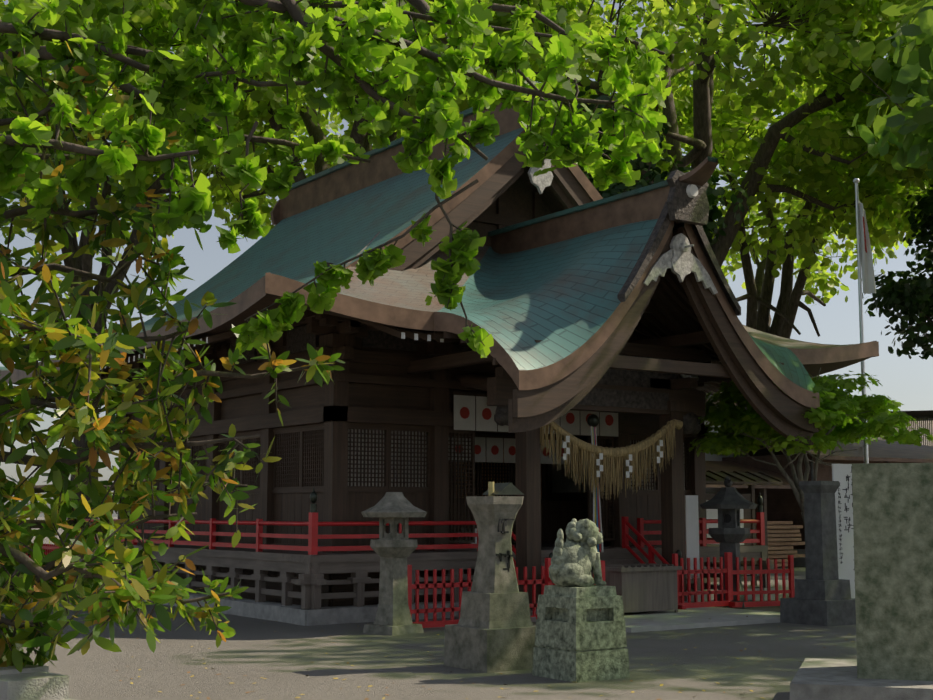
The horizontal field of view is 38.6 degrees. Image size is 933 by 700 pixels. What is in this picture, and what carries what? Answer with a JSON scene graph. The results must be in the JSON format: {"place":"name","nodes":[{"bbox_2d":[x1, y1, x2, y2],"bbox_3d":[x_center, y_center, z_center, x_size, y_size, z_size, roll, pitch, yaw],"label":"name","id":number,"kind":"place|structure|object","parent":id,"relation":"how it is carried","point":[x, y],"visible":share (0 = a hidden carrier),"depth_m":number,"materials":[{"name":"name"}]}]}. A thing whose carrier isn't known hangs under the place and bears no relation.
{"place":"outdoors","nodes":[
{"label":"outdoors","id":0,"kind":"place"},
{"bbox_2d":[2,517,856,699],"bbox_3d":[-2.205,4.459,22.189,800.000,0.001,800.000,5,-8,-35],"label":"ground","id":1,"kind":"structure","parent":0,"point":[402,667],"depth_m":15.41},
{"bbox_2d":[0,625,75,699],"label":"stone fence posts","id":2,"kind":"object","parent":1,"relation":"on","point":[33,682],"visible":0.7,"depth_m":4.23,"materials":[{"name":"stone"}]},
{"bbox_2d":[19,544,61,557],"bbox_3d":[-10.480,5.415,34.250,2.748,1.000,7.948,5,-8,-35],"label":"red fence","id":3,"kind":"object","parent":1,"relation":"on","point":[48,548],"visible":0.04,"depth_m":31.11,"materials":[{"name":"paint"}]},
{"bbox_2d":[0,14,86,237],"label":"tree","id":4,"kind":"object","parent":1,"relation":"on","point":[27,94],"visible":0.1,"depth_m":41.96,"materials":[{"name":"plant"}]},
{"bbox_2d":[0,0,306,541],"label":"foliage","id":5,"kind":"object","parent":1,"relation":"on","point":[228,195],"visible":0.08,"depth_m":50.23,"materials":[{"name":"green plant"}]},
{"bbox_2d":[0,42,344,671],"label":"bush","id":6,"kind":"object","parent":1,"relation":"on","point":[56,577],"visible":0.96,"depth_m":4.74,"materials":[{"name":"green plant"}]},
{"bbox_2d":[0,0,677,357],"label":"foliage","id":7,"kind":"object","parent":1,"relation":"on","point":[339,74],"visible":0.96,"depth_m":4.92,"materials":[{"name":"green plant"}]},
{"bbox_2d":[86,0,637,198],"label":"foliage","id":8,"kind":"object","parent":1,"relation":"on","point":[319,132],"visible":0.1,"depth_m":47.55,"materials":[{"name":"green plant"}]},
{"bbox_2d":[361,492,426,634],"bbox_3d":[-1.070,3.115,19.574,1.000,2.040,0.967,5,-8,-35],"label":"stone lantern","id":9,"kind":"object","parent":1,"relation":"on","point":[393,548],"visible":1,"depth_m":19.41,"materials":[{"name":"grey stone"}]},
{"bbox_2d":[30,310,778,625],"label":"shrine hall","id":10,"kind":"structure","parent":1,"relation":"on","point":[370,425],"depth_m":23.56,"materials":[{"name":"brown wood"}]},
{"bbox_2d":[72,488,764,554],"bbox_3d":[-1.509,3.621,28.669,10.344,1.060,11.524,5,-8,-35],"label":"veranda railing","id":11,"kind":"object","parent":10,"relation":"attached to","point":[313,537],"visible":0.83,"depth_m":22.64,"materials":[{"name":"red paint"}]},
{"bbox_2d":[0,81,878,444],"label":"roof","id":12,"kind":"structure","parent":10,"relation":"attached to","point":[568,257],"depth_m":23.25,"materials":[{"name":"teal metal"}]},
{"bbox_2d":[528,159,717,379],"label":"gable ornaments","id":13,"kind":"object","parent":12,"relation":"attached to","point":[680,259],"visible":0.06,"depth_m":22.03},
{"bbox_2d":[449,392,617,463],"bbox_3d":[0.956,1.535,25.372,3.900,1.170,1.433,5,-8,-35],"label":"curtain","id":14,"kind":"object","parent":10,"relation":"attached to","point":[488,448],"visible":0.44,"depth_m":25.41,"materials":[{"name":"fabric"}]},
{"bbox_2d":[444,482,536,672],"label":"stone pillar","id":15,"kind":"structure","parent":1,"relation":"on","point":[493,629],"depth_m":15.12,"materials":[{"name":"grey stone"}]},
{"bbox_2d":[532,518,629,682],"bbox_3d":[1.214,2.666,14.385,0.770,1.684,0.740,5,-8,-35],"label":"komainu statue","id":16,"kind":"object","parent":1,"relation":"on","point":[580,632],"visible":1,"depth_m":14.17,"materials":[{"name":"stone"}]},
{"bbox_2d":[407,301,783,614],"bbox_3d":[2.295,1.389,23.461,5.800,6.400,3.707,5,-8,-35],"label":"porch frame","id":17,"kind":"object","parent":1,"relation":"on","point":[642,377],"visible":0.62,"depth_m":23.53,"materials":[{"name":"brown wood"}]},
{"bbox_2d":[587,414,602,551],"bbox_3d":[2.238,2.332,23.419,0.238,2.421,0.221,5,-8,-35],"label":"bell rope","id":18,"kind":"object","parent":17,"relation":"attached to","point":[593,421],"visible":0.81,"depth_m":23.34,"materials":[{"name":"fabric"}]},
{"bbox_2d":[540,419,682,499],"bbox_3d":[2.484,1.840,23.136,3.434,1.527,0.190,5,-8,-35],"label":"shimenawa rope","id":19,"kind":"object","parent":17,"relation":"attached to","point":[652,446],"visible":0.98,"depth_m":23.05,"materials":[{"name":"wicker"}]},
{"bbox_2d":[685,495,699,578],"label":"post signs","id":20,"kind":"object","parent":17,"relation":"attached to","point":[691,527],"visible":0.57,"depth_m":24.30,"materials":[{"name":"white paint"}]},
{"bbox_2d":[511,517,681,602],"bbox_3d":[2.186,3.761,23.332,2.976,1.660,1.500,5,-8,-35],"label":"stair railing","id":21,"kind":"object","parent":1,"relation":"on","point":[627,537],"visible":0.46,"depth_m":24.33,"materials":[{"name":"red paint"}]},
{"bbox_2d":[407,552,794,627],"bbox_3d":[2.967,3.912,21.914,8.387,1.020,2.016,5,-8,-35],"label":"red fence","id":22,"kind":"object","parent":1,"relation":"on","point":[728,571],"visible":0.38,"depth_m":23.54,"materials":[{"name":"paint"}]},
{"bbox_2d":[592,563,681,612],"bbox_3d":[2.842,4.041,22.353,1.360,0.870,0.820,5,-8,-35],"label":"offertory box","id":23,"kind":"object","parent":1,"relation":"on","point":[641,587],"visible":0.75,"depth_m":22.04,"materials":[{"name":"grey wood"}]},
{"bbox_2d":[531,607,779,632],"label":"porch pavement","id":24,"kind":"structure","parent":1,"relation":"on","point":[687,618],"depth_m":21.14,"materials":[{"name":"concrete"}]},
{"bbox_2d":[570,85,749,253],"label":"tree","id":25,"kind":"object","parent":1,"relation":"on","point":[649,176],"visible":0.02,"depth_m":41.88,"materials":[{"name":"green plant"}]},
{"bbox_2d":[390,0,932,266],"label":"tree","id":26,"kind":"object","parent":1,"relation":"on","point":[711,50],"visible":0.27,"depth_m":46.62,"materials":[{"name":"green plant"}]},
{"bbox_2d":[563,375,841,562],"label":"background building","id":27,"kind":"structure","parent":1,"relation":"on","point":[758,452],"depth_m":46.76,"materials":[{"name":"beige wood"}]},
{"bbox_2d":[700,476,756,608],"bbox_3d":[4.875,3.547,24.681,0.965,2.409,1.100,5,-8,-35],"label":"stone lantern","id":28,"kind":"object","parent":1,"relation":"on","point":[728,502],"visible":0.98,"depth_m":24.52,"materials":[{"name":"grey stone"}]},
{"bbox_2d":[706,470,782,585],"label":"shed","id":29,"kind":"structure","parent":1,"relation":"on","point":[735,477],"depth_m":29.60,"materials":[{"name":"brown wood"}]},
{"bbox_2d":[617,62,932,337],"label":"tree","id":30,"kind":"object","parent":1,"relation":"on","point":[805,238],"visible":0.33,"depth_m":54.64,"materials":[{"name":"green plant"}]},
{"bbox_2d":[689,367,932,524],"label":"maple tree","id":31,"kind":"object","parent":1,"relation":"on","point":[741,429],"visible":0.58,"depth_m":24.85,"materials":[{"name":"green plant"}]},
{"bbox_2d":[780,481,855,625],"bbox_3d":[5.669,3.221,21.284,0.950,2.240,0.950,5,-8,-35],"label":"dark stone monument","id":32,"kind":"object","parent":1,"relation":"on","point":[822,597],"visible":1,"depth_m":21.12,"materials":[{"name":"grey stone"}]},
{"bbox_2d":[705,432,932,566],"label":"building","id":33,"kind":"structure","parent":1,"relation":"on","point":[784,530],"depth_m":43.46,"materials":[{"name":"brown wood"}]},
{"bbox_2d":[811,460,813,480],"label":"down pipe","id":34,"kind":"object","parent":33,"relation":"attached to","point":[812,472],"visible":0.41,"depth_m":42.58,"materials":[{"name":"metal"}]},
{"bbox_2d":[832,464,854,597],"bbox_3d":[6.277,3.158,22.009,0.520,2.540,0.066,3,-8,-27],"label":"white sign board","id":35,"kind":"object","parent":1,"relation":"on","point":[842,474],"visible":0.62,"depth_m":22.00,"materials":[{"name":"paint"}]},
{"bbox_2d":[763,0,932,195],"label":"tree","id":36,"kind":"object","parent":1,"relation":"on","point":[823,59],"visible":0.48,"depth_m":45.98,"materials":[{"name":"green plant"}]},
{"bbox_2d":[768,45,932,253],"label":"tree","id":37,"kind":"object","parent":1,"relation":"on","point":[850,218],"visible":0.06,"depth_m":52.82,"materials":[{"name":"green plant"}]},
{"bbox_2d":[790,463,932,699],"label":"stone monument","id":38,"kind":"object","parent":1,"relation":"on","point":[893,529],"depth_m":11.57,"materials":[{"name":"stone"}]},
{"bbox_2d":[853,178,875,462],"bbox_3d":[8.681,0.705,28.665,0.426,9.010,0.145,0,-7,1],"label":"flag pole","id":39,"kind":"object","parent":1,"relation":"on","point":[866,278],"visible":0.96,"depth_m":28.96,"materials":[{"name":"metal"}]},
{"bbox_2d":[850,0,932,178],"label":"tree","id":40,"kind":"object","parent":1,"relation":"on","point":[907,128],"visible":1,"depth_m":24.91,"materials":[{"name":"green plant"}]},
{"bbox_2d":[862,179,932,359],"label":"tree","id":41,"kind":"object","parent":1,"relation":"on","point":[911,298],"visible":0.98,"depth_m":51.41,"materials":[{"name":"green plant"}]},
{"bbox_2d":[0,0,932,516],"label":"sky","id":42,"kind":"structure","parent":0,"point":[907,381],"materials":[{"name":"white"}]},
{"bbox_2d":[116,616,853,699],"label":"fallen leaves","id":43,"kind":"object","parent":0,"point":[452,671],"visible":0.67,"depth_m":14.12,"materials":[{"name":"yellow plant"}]},
{"bbox_2d":[856,410,932,446],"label":"tile roof house","id":44,"kind":"structure","parent":0,"point":[924,418],"depth_m":60.00,"materials":[{"name":"grey wood"}]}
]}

